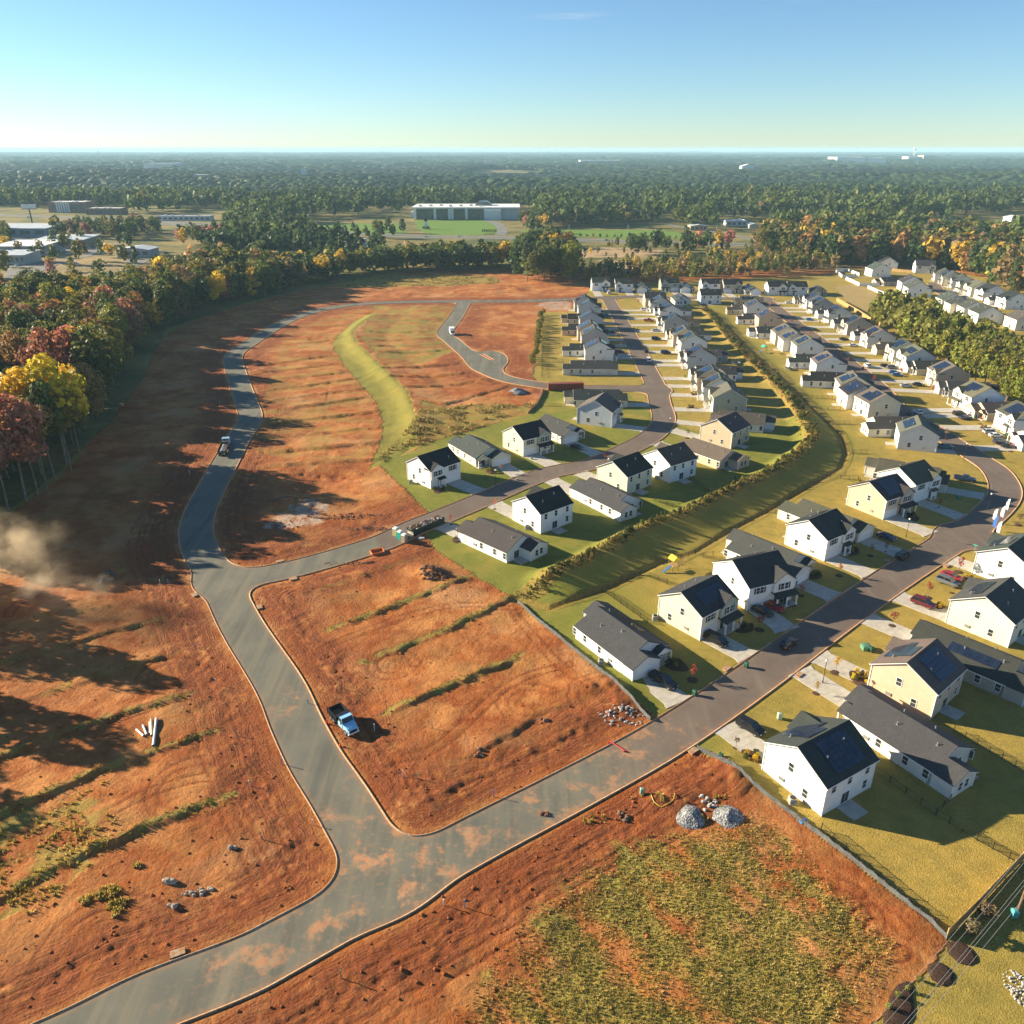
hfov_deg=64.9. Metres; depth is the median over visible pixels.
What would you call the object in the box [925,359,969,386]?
house
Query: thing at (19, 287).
tree
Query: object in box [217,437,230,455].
flatbed truck
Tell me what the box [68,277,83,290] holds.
tree
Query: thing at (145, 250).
building
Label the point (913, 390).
driveway
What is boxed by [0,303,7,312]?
tree
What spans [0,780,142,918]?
weeds
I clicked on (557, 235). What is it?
tree
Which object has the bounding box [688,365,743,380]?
house
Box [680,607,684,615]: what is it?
window
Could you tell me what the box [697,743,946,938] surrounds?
silt fence
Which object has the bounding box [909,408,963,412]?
driveway
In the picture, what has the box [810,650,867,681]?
driveway
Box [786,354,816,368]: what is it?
house
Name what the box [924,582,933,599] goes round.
young tree
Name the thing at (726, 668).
storm drain
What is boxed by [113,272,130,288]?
tree
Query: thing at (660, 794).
weeds
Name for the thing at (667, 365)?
driveway
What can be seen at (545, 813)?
boulder
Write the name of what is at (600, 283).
house
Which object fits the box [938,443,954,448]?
car
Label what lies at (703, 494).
yard fence
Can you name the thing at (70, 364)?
tree
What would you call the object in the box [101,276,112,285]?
tree
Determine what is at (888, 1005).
shrub
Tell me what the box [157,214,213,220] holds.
building
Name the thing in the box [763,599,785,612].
car
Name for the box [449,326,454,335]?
box truck
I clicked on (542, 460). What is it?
driveway
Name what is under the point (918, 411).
car
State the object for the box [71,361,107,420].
tree
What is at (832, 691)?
driveway
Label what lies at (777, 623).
driveway
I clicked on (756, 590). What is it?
window
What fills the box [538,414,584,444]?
house
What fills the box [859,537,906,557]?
driveway
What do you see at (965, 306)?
house
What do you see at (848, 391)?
house
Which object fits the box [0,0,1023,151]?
sky
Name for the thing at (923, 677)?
house
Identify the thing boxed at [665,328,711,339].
house
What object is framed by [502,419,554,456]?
house
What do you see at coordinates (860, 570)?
driveway
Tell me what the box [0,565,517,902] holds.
weeds
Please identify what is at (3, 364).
tree
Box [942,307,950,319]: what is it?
pine tree
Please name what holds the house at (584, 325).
on the ground
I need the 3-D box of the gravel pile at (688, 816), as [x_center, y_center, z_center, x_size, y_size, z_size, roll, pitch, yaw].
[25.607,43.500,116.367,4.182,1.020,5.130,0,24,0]
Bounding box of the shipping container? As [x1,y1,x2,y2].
[548,382,583,389]
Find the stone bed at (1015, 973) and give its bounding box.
[1003,969,1023,1004]
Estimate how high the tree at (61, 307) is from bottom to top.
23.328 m
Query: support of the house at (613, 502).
on the ground
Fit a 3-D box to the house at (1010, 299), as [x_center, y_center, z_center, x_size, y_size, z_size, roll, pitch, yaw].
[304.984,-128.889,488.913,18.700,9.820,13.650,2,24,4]
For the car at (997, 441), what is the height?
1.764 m
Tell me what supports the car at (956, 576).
on the ground
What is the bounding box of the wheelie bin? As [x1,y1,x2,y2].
[692,689,697,695]
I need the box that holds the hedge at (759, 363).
[702,306,816,424]
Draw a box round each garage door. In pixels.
[446,472,459,483]
[495,457,507,465]
[524,446,536,455]
[565,435,575,443]
[635,663,655,679]
[671,288,678,291]
[700,621,717,639]
[748,596,768,609]
[794,571,807,585]
[825,546,838,559]
[859,529,871,541]
[883,507,896,518]
[913,492,925,501]
[965,408,973,416]
[993,419,1002,428]
[1012,439,1020,449]
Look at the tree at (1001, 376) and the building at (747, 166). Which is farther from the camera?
the building at (747, 166)
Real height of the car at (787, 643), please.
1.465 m
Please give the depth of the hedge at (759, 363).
347.25 m
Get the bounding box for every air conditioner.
[598,658,604,665]
[652,614,657,620]
[787,795,796,804]
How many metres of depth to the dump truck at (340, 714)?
133.64 m
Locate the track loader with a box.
[99,570,115,582]
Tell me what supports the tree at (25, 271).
on the ground
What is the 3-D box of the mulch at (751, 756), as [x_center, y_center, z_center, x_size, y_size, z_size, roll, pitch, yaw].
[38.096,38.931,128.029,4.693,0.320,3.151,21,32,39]
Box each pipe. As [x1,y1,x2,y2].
[150,718,152,735]
[152,717,157,746]
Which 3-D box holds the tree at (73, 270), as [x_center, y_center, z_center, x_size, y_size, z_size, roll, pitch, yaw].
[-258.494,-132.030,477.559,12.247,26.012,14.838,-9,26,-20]
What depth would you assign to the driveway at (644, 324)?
441.43 m
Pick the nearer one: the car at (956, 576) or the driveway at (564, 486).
the car at (956, 576)
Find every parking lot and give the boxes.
[5,257,66,278]
[11,237,40,239]
[65,244,126,257]
[123,257,151,265]
[153,221,210,223]
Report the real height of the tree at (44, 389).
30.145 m
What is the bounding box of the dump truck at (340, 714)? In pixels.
[327,702,358,735]
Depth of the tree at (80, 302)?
399.44 m
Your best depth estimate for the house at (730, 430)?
261.48 m
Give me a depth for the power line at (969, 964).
86.92 m
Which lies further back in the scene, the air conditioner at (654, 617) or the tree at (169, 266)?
the tree at (169, 266)
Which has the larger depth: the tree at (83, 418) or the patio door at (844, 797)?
the tree at (83, 418)
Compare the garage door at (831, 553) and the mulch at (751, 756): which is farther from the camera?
the garage door at (831, 553)
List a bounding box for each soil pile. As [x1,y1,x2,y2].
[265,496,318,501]
[419,564,451,580]
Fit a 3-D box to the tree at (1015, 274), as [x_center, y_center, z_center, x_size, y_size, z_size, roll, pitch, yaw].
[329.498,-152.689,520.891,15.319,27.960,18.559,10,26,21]
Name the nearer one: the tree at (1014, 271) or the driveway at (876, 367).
the driveway at (876, 367)
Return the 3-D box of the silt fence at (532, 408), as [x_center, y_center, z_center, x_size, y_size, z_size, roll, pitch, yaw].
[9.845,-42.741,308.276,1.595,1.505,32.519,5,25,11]
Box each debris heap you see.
[181,886,213,896]
[257,520,299,531]
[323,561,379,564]
[474,747,483,757]
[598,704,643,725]
[614,810,629,821]
[699,794,717,810]
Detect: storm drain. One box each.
[170,946,185,959]
[687,746,698,754]
[722,665,731,671]
[794,671,803,677]
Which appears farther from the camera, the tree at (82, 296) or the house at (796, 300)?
the house at (796, 300)
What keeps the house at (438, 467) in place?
on the ground
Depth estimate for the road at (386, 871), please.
133.97 m
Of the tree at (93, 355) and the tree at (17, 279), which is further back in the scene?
the tree at (17, 279)
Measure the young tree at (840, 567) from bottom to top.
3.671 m
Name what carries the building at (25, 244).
on the ground
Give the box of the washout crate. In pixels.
[370,547,384,555]
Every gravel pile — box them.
[509,388,526,394]
[676,804,704,829]
[712,805,743,828]
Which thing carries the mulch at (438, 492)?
on the ground
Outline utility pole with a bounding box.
[1017,850,1023,910]
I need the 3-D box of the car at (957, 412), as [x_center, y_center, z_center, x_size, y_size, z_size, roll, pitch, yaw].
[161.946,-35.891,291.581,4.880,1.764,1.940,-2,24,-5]
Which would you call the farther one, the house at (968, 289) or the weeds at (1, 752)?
the house at (968, 289)
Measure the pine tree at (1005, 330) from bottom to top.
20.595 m
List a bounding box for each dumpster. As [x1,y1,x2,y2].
[407,522,425,535]
[419,518,432,531]
[425,515,444,527]
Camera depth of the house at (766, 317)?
431.65 m
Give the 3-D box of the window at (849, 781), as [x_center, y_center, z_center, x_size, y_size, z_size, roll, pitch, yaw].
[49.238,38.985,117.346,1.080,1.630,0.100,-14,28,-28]
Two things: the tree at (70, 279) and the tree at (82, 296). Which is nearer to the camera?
the tree at (82, 296)
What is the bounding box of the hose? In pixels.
[650,792,674,806]
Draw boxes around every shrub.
[530,349,538,354]
[753,754,758,760]
[885,1002,891,1009]
[894,991,901,996]
[965,917,983,936]
[977,901,999,919]
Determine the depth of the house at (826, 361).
339.86 m
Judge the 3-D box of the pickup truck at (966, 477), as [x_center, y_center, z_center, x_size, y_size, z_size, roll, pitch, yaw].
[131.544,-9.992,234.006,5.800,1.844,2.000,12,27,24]
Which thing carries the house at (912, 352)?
on the ground
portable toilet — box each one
[392,526,398,535]
[396,530,402,539]
[401,533,407,543]
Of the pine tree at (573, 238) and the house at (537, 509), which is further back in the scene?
the pine tree at (573, 238)
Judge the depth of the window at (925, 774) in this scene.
122.32 m
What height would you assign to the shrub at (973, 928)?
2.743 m
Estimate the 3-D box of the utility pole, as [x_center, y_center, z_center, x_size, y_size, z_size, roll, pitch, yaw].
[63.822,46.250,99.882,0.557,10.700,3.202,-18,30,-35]
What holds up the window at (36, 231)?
in the building at (30, 229)
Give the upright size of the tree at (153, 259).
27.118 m
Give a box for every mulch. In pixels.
[433,488,444,493]
[664,656,688,671]
[735,623,753,632]
[741,749,762,763]
[809,570,821,578]
[847,547,859,555]
[849,670,867,684]
[906,515,918,520]
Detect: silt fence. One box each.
[517,600,650,720]
[528,388,543,413]
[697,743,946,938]
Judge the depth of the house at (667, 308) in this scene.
450.27 m
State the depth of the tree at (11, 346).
294.04 m
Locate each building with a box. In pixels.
[0,223,61,236]
[0,240,65,255]
[0,249,41,264]
[33,234,100,247]
[47,200,95,212]
[85,207,127,214]
[117,245,159,256]
[143,163,182,168]
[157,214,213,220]
[346,238,366,248]
[411,201,519,219]
[579,160,619,161]
[688,224,707,229]
[722,219,747,225]
[739,164,753,168]
[746,222,758,228]
[828,157,865,162]
[865,158,886,162]
[902,156,922,158]
[918,155,935,158]
[1002,215,1019,221]
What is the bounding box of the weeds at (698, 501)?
[520,308,820,598]
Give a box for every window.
[20,230,29,233]
[34,230,43,233]
[51,204,62,208]
[69,204,81,208]
[667,613,671,620]
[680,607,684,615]
[725,606,730,613]
[728,604,734,612]
[754,587,761,594]
[758,586,765,593]
[778,582,786,589]
[783,581,790,588]
[788,761,794,773]
[801,787,808,799]
[831,786,836,794]
[847,777,852,784]
[861,778,867,788]
[874,738,881,748]
[895,677,902,686]
[901,755,908,765]
[909,698,916,707]
[921,768,929,779]
[957,781,963,791]
[963,777,969,787]
[968,750,974,759]
[973,674,980,683]
[974,610,980,618]
[986,628,993,636]
[993,683,1001,692]
[997,560,1003,567]
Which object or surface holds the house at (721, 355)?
on the ground
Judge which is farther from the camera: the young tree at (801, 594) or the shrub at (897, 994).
the young tree at (801, 594)
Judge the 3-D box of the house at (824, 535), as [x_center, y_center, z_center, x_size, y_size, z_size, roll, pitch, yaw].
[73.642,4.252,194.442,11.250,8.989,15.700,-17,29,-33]
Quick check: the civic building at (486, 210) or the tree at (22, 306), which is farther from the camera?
the civic building at (486, 210)
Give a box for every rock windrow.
[307,512,381,519]
[340,526,386,530]
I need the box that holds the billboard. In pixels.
[20,204,36,222]
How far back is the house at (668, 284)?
543.87 m
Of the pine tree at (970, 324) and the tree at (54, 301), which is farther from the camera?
the tree at (54, 301)
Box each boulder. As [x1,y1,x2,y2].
[162,877,177,884]
[167,902,178,908]
[227,844,237,849]
[538,811,549,816]
[539,717,549,723]
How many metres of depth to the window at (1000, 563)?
178.18 m
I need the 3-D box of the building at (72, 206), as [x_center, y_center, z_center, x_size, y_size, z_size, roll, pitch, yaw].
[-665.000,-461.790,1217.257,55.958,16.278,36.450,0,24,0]
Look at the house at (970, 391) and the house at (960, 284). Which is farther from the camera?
the house at (960, 284)
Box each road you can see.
[38,283,1021,1023]
[481,220,507,234]
[662,223,754,240]
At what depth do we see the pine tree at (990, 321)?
363.07 m
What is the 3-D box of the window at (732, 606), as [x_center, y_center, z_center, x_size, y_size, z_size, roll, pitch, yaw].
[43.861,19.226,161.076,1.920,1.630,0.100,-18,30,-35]
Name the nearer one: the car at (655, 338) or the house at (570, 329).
the car at (655, 338)
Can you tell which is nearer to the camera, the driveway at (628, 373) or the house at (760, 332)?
the driveway at (628, 373)
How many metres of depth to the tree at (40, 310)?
371.96 m
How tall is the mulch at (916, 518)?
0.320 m
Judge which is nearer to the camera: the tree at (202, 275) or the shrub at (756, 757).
the shrub at (756, 757)
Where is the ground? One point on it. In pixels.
(340, 394)
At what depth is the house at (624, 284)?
541.59 m
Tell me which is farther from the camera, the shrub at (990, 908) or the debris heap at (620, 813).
the debris heap at (620, 813)
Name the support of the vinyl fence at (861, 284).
on the ground
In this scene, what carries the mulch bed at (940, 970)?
on the ground
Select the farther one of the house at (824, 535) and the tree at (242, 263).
the tree at (242, 263)
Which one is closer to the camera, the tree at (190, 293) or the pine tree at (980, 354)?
the pine tree at (980, 354)
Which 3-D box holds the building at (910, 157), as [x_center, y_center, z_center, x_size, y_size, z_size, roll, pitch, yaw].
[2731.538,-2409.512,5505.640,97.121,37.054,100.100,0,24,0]
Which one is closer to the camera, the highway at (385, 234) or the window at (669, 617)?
the window at (669, 617)
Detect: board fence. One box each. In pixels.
[836,298,881,327]
[891,268,911,272]
[946,852,1023,938]
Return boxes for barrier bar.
[608,741,626,751]
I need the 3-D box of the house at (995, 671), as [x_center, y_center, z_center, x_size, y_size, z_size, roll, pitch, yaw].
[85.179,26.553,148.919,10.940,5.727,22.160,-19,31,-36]
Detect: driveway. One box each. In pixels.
[434,522,458,536]
[447,479,484,494]
[486,501,511,518]
[494,463,527,477]
[524,453,561,466]
[543,477,570,494]
[564,441,603,456]
[573,470,596,479]
[593,291,603,296]
[605,327,617,329]
[609,338,623,340]
[612,423,645,431]
[613,353,631,356]
[613,356,632,359]
[615,344,626,346]
[617,372,639,374]
[625,314,654,315]
[627,317,654,319]
[627,402,649,407]
[631,324,657,325]
[635,330,663,332]
[639,337,666,339]
[643,344,671,346]
[643,676,692,708]
[649,351,678,353]
[652,359,678,362]
[654,363,684,366]
[662,377,689,380]
[668,384,694,387]
[668,428,699,438]
[670,393,701,397]
[673,407,711,411]
[675,419,704,426]
[701,631,756,662]
[713,722,764,765]
[724,293,736,296]
[748,607,798,632]
[783,307,804,308]
[788,311,808,312]
[788,665,850,706]
[794,579,841,601]
[795,316,815,317]
[800,320,821,321]
[808,326,832,327]
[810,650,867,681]
[816,332,844,334]
[825,338,853,340]
[825,555,874,577]
[832,343,861,345]
[843,351,874,354]
[854,359,890,361]
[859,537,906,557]
[860,613,911,639]
[862,365,900,368]
[868,369,904,372]
[880,379,929,383]
[883,515,936,536]
[891,388,937,393]
[891,592,947,621]
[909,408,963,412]
[916,499,967,519]
[920,413,968,418]
[936,448,955,454]
[940,425,1000,430]
[945,487,983,499]
[947,556,973,571]
[973,445,1019,451]
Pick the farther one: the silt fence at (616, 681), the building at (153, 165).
the building at (153, 165)
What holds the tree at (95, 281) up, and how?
on the ground
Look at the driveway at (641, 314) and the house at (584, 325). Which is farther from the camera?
the driveway at (641, 314)
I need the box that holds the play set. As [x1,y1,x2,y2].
[662,554,687,572]
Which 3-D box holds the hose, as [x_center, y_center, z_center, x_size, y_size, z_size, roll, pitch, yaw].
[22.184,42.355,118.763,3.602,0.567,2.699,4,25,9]
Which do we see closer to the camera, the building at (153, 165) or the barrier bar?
the barrier bar
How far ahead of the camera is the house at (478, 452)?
246.59 m
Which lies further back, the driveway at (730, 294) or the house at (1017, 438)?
the driveway at (730, 294)
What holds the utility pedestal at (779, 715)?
on the ground
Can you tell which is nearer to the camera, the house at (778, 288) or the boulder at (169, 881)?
the boulder at (169, 881)
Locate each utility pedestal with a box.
[640,787,644,794]
[777,712,782,719]
[860,643,870,650]
[1009,908,1019,918]
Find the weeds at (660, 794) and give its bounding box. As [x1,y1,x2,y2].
[582,791,724,823]
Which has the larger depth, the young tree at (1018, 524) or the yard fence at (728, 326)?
the yard fence at (728, 326)
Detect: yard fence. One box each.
[550,587,647,622]
[604,571,667,589]
[654,492,704,506]
[667,487,805,563]
[689,475,736,491]
[703,304,776,369]
[777,372,846,488]
[821,823,935,919]
[875,766,1023,865]
[936,794,951,812]
[954,725,1022,770]
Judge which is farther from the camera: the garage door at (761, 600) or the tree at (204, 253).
the tree at (204, 253)
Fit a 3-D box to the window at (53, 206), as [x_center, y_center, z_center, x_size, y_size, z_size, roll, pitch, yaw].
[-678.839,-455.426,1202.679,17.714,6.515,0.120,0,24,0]
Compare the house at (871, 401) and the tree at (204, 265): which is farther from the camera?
the tree at (204, 265)
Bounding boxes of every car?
[569,443,583,449]
[614,349,624,352]
[651,336,660,339]
[660,349,670,353]
[703,629,729,647]
[735,714,765,736]
[751,604,774,617]
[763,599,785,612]
[779,637,797,649]
[875,531,896,540]
[886,364,898,368]
[891,372,902,375]
[894,549,910,560]
[900,383,912,387]
[906,411,916,415]
[910,593,936,608]
[912,382,924,385]
[913,409,923,413]
[935,573,960,587]
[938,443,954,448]
[939,570,963,581]
[952,410,966,415]
[958,415,972,419]
[982,428,998,433]
[988,432,1003,437]
[992,438,1008,444]
[1000,443,1015,447]
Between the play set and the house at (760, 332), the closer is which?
the play set
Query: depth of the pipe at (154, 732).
132.43 m
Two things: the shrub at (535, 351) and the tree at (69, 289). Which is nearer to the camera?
the shrub at (535, 351)
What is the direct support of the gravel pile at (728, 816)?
on the ground
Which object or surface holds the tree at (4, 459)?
on the ground
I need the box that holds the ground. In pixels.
[0,156,1023,1023]
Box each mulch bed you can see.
[883,981,913,1023]
[927,962,954,985]
[947,941,976,965]
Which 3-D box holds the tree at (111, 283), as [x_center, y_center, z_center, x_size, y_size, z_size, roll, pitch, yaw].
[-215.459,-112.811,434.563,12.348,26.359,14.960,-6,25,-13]
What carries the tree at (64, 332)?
on the ground
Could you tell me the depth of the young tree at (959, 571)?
183.17 m
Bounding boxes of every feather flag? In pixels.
[993,509,997,518]
[993,516,998,527]
[996,522,1001,532]
[1000,506,1005,519]
[1005,499,1010,510]
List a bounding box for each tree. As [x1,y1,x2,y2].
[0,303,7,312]
[0,312,7,327]
[0,323,23,344]
[0,330,31,366]
[0,361,10,373]
[0,366,52,473]
[0,390,46,494]
[0,392,48,500]
[0,425,22,478]
[0,428,13,511]
[1,282,28,298]
[1,366,11,376]
[3,286,31,303]
[3,299,18,310]
[3,306,35,334]
[4,304,40,320]
[5,275,27,290]
[12,353,89,463]
[13,394,53,489]
[15,326,73,370]
[15,379,64,478]
[16,325,28,343]
[17,268,31,281]
[19,302,41,320]
[20,295,36,302]
[21,319,54,336]
[22,269,52,282]
[23,275,50,296]
[24,299,42,311]
[24,313,38,330]
[24,328,42,342]
[31,288,47,301]
[36,281,66,302]
[36,303,54,314]
[36,305,61,331]
[37,297,55,310]
[39,281,66,298]
[44,382,79,470]
[45,324,85,362]
[46,418,79,438]
[47,268,69,286]
[47,298,62,311]
[52,308,87,330]
[53,294,80,310]
[53,361,85,452]
[56,304,77,314]
[58,414,78,444]
[62,321,80,337]
[62,360,81,377]
[64,267,81,285]
[64,286,76,297]
[65,273,77,284]
[65,325,84,362]
[66,298,83,307]
[67,322,121,405]
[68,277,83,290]
[71,285,96,305]
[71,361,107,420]
[73,312,112,331]
[74,401,89,435]
[77,315,133,383]
[78,388,92,429]
[79,277,91,286]
[79,306,96,318]
[82,296,103,315]
[88,265,110,285]
[88,290,116,314]
[91,285,113,298]
[91,327,126,388]
[95,295,113,310]
[96,302,125,337]
[97,305,130,345]
[100,278,120,291]
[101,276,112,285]
[111,294,145,351]
[112,287,134,309]
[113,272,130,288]
[113,310,129,331]
[115,346,127,375]
[120,278,147,297]
[122,264,136,272]
[122,269,135,275]
[125,271,147,285]
[125,290,145,313]
[132,286,153,324]
[132,296,149,321]
[141,278,163,324]
[144,272,162,286]
[147,266,161,275]
[149,255,164,266]
[150,277,177,328]
[157,269,185,317]
[163,260,180,271]
[165,268,180,312]
[165,280,189,320]
[170,254,189,264]
[170,263,197,306]
[180,273,199,313]
[180,279,198,316]
[181,259,188,268]
[185,266,212,306]
[186,256,218,274]
[187,251,204,259]
[192,247,209,260]
[206,267,226,306]
[222,248,237,262]
[227,259,246,272]
[239,256,263,294]
[240,253,255,265]
[251,260,276,296]
[267,257,283,292]
[509,236,520,272]
[519,232,537,272]
[521,233,534,281]
[524,243,550,281]
[538,244,560,280]
[539,235,548,276]
[540,239,559,276]
[548,233,563,240]
[551,237,561,277]
[557,236,566,279]
[558,240,582,281]
[562,231,577,246]
[568,229,581,250]
[687,663,697,682]
[733,737,739,749]
[754,615,764,632]
[798,584,805,596]
[812,681,820,695]
[830,656,841,675]
[835,563,842,576]
[867,544,874,556]
[888,611,898,627]
[924,307,932,349]
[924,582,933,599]
[933,328,959,360]
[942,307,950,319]
[954,557,964,573]
[959,322,972,339]
[960,316,973,334]
[965,337,979,373]
[970,332,997,367]
[970,338,994,379]
[971,314,988,333]
[984,324,997,345]
[985,312,993,329]
[985,339,1007,378]
[985,345,997,381]
[986,353,1002,382]
[993,354,1023,401]
[997,341,1018,384]
[998,321,1009,342]
[999,249,1014,289]
[999,327,1020,345]
[1001,342,1019,357]
[1001,361,1017,401]
[1004,351,1022,374]
[1004,358,1023,399]
[1005,331,1023,351]
[1006,254,1023,291]
[1008,255,1023,292]
[1008,367,1023,401]
[1014,514,1023,525]
[1015,334,1023,342]
[1017,329,1023,351]
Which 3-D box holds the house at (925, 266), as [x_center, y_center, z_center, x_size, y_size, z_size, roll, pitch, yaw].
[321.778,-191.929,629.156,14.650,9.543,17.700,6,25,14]
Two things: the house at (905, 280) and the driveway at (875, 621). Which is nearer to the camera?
the driveway at (875, 621)
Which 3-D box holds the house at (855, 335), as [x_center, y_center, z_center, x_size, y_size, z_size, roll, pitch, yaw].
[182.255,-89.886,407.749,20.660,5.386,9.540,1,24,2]
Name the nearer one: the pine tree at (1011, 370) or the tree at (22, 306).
the pine tree at (1011, 370)
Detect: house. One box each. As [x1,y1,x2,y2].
[405,447,460,488]
[447,434,510,468]
[455,517,548,564]
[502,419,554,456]
[511,485,573,533]
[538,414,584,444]
[561,313,581,323]
[561,324,605,335]
[562,343,584,355]
[562,360,617,374]
[564,389,627,406]
[569,294,596,311]
[569,477,641,521]
[571,319,603,340]
[572,392,622,427]
[573,600,672,680]
[577,298,603,312]
[578,309,604,324]
[578,337,617,361]
[580,324,609,342]
[591,277,610,291]
[596,451,653,494]
[614,278,633,292]
[634,282,651,292]
[642,292,666,306]
[642,442,697,483]
[646,294,671,312]
[653,305,691,315]
[655,302,682,320]
[656,316,700,326]
[657,312,688,332]
[657,574,743,640]
[658,278,679,291]
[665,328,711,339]
[667,325,695,346]
[671,293,690,304]
[675,330,707,350]
[677,349,728,362]
[679,282,694,292]
[679,437,750,471]
[681,344,718,368]
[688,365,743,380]
[690,364,728,391]
[697,289,721,304]
[697,372,736,400]
[698,278,719,289]
[699,411,750,448]
[703,381,751,411]
[710,410,775,432]
[712,550,799,610]
[720,279,742,293]
[721,528,815,585]
[725,304,743,314]
[733,295,763,303]
[736,313,756,324]
[739,298,768,315]
[742,283,760,294]
[746,326,775,338]
[750,308,783,326]
[761,710,879,820]
[764,281,787,295]
[766,323,799,344]
[773,329,807,351]
[777,498,875,542]
[782,508,857,560]
[786,334,824,355]
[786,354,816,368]
[787,281,807,295]
[792,295,802,304]
[799,292,822,308]
[800,371,845,387]
[804,350,849,373]
[806,296,834,313]
[807,285,826,295]
[814,308,850,318]
[822,304,852,322]
[827,370,874,395]
[830,317,870,328]
[831,379,880,408]
[836,314,872,334]
[836,684,978,799]
[845,473,918,519]
[850,329,896,340]
[851,386,901,417]
[859,325,895,347]
[859,416,923,436]
[863,262,891,276]
[864,457,949,493]
[867,636,967,720]
[871,342,916,354]
[872,277,899,285]
[874,255,898,268]
[877,459,942,501]
[883,338,911,361]
[885,415,939,452]
[891,344,936,366]
[894,274,923,290]
[902,279,932,296]
[902,360,962,374]
[910,619,1023,706]
[912,260,936,273]
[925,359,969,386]
[931,267,949,281]
[934,380,998,396]
[936,291,965,304]
[938,270,958,285]
[943,295,967,313]
[945,576,1023,647]
[946,379,1005,408]
[947,273,967,288]
[954,276,973,292]
[956,298,980,315]
[960,279,984,295]
[963,401,1023,420]
[968,303,1004,323]
[971,532,1023,587]
[973,282,1005,300]
[984,295,996,304]
[993,400,1023,433]
[995,290,1023,308]
[1002,309,1023,330]
[1007,430,1023,451]
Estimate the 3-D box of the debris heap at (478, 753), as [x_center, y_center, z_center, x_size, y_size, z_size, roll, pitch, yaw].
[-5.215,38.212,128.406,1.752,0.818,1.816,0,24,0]
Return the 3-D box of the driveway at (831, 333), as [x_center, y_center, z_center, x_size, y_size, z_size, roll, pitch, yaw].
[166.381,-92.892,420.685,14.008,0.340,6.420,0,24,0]
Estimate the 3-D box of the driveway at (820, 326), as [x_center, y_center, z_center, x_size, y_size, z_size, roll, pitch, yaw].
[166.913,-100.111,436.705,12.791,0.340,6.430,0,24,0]
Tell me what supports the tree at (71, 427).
on the ground
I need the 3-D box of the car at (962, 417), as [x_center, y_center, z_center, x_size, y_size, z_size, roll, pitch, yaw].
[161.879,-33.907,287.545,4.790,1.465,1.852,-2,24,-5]
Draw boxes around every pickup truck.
[648,669,678,689]
[954,474,975,482]
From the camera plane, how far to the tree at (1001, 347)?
331.42 m
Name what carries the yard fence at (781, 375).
on the ground
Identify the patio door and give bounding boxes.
[514,549,518,558]
[552,520,556,528]
[840,789,849,803]
[941,696,947,708]
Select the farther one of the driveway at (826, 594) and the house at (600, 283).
the house at (600, 283)
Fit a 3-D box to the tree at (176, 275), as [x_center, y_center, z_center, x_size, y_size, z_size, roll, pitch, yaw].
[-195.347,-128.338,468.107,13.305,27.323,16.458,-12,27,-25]
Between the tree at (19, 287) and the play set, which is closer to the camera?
the play set
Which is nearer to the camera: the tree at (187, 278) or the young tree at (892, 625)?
the young tree at (892, 625)
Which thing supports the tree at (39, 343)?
on the ground
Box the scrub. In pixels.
[0,206,815,276]
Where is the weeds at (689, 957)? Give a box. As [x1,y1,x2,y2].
[447,813,905,1023]
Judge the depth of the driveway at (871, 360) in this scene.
367.38 m
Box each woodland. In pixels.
[0,151,1023,203]
[0,182,1023,255]
[0,217,1023,378]
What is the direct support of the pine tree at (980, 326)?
on the ground
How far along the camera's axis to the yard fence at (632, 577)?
180.19 m
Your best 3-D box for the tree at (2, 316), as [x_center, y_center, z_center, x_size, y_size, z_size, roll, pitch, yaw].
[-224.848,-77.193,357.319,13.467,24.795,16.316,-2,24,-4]
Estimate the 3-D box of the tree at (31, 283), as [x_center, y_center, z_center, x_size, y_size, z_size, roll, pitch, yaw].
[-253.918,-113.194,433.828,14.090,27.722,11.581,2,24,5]
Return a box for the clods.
[0,530,682,1016]
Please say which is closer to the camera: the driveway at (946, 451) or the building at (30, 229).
the driveway at (946, 451)
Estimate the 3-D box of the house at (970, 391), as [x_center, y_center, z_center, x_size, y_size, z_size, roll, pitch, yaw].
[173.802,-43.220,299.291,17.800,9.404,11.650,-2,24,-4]
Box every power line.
[878,854,1021,1017]
[886,864,1022,1021]
[906,880,1023,1019]
[910,887,1022,1020]
[919,899,1022,1023]
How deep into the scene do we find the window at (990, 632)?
157.75 m
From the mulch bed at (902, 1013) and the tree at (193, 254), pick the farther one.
the tree at (193, 254)
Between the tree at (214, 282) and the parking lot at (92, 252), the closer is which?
the tree at (214, 282)
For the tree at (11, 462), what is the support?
on the ground
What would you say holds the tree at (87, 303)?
on the ground
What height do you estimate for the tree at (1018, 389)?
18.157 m
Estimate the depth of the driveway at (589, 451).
257.77 m
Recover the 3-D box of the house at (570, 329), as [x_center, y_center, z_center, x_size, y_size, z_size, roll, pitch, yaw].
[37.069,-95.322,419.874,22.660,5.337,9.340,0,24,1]
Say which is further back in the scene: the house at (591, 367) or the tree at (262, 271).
the tree at (262, 271)
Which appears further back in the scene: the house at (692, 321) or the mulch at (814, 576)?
the house at (692, 321)
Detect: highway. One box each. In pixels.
[0,214,751,243]
[0,215,743,245]
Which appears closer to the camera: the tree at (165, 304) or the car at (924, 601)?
the car at (924, 601)
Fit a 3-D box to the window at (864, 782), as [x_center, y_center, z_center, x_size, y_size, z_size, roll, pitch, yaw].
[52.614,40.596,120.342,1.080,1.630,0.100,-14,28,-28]
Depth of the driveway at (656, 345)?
395.41 m
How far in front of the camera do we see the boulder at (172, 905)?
102.60 m
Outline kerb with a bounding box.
[31,282,1022,1023]
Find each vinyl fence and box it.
[835,268,859,277]
[846,277,879,285]
[868,285,885,293]
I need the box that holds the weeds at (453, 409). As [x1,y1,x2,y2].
[332,274,531,465]
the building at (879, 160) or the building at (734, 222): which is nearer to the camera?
the building at (734, 222)

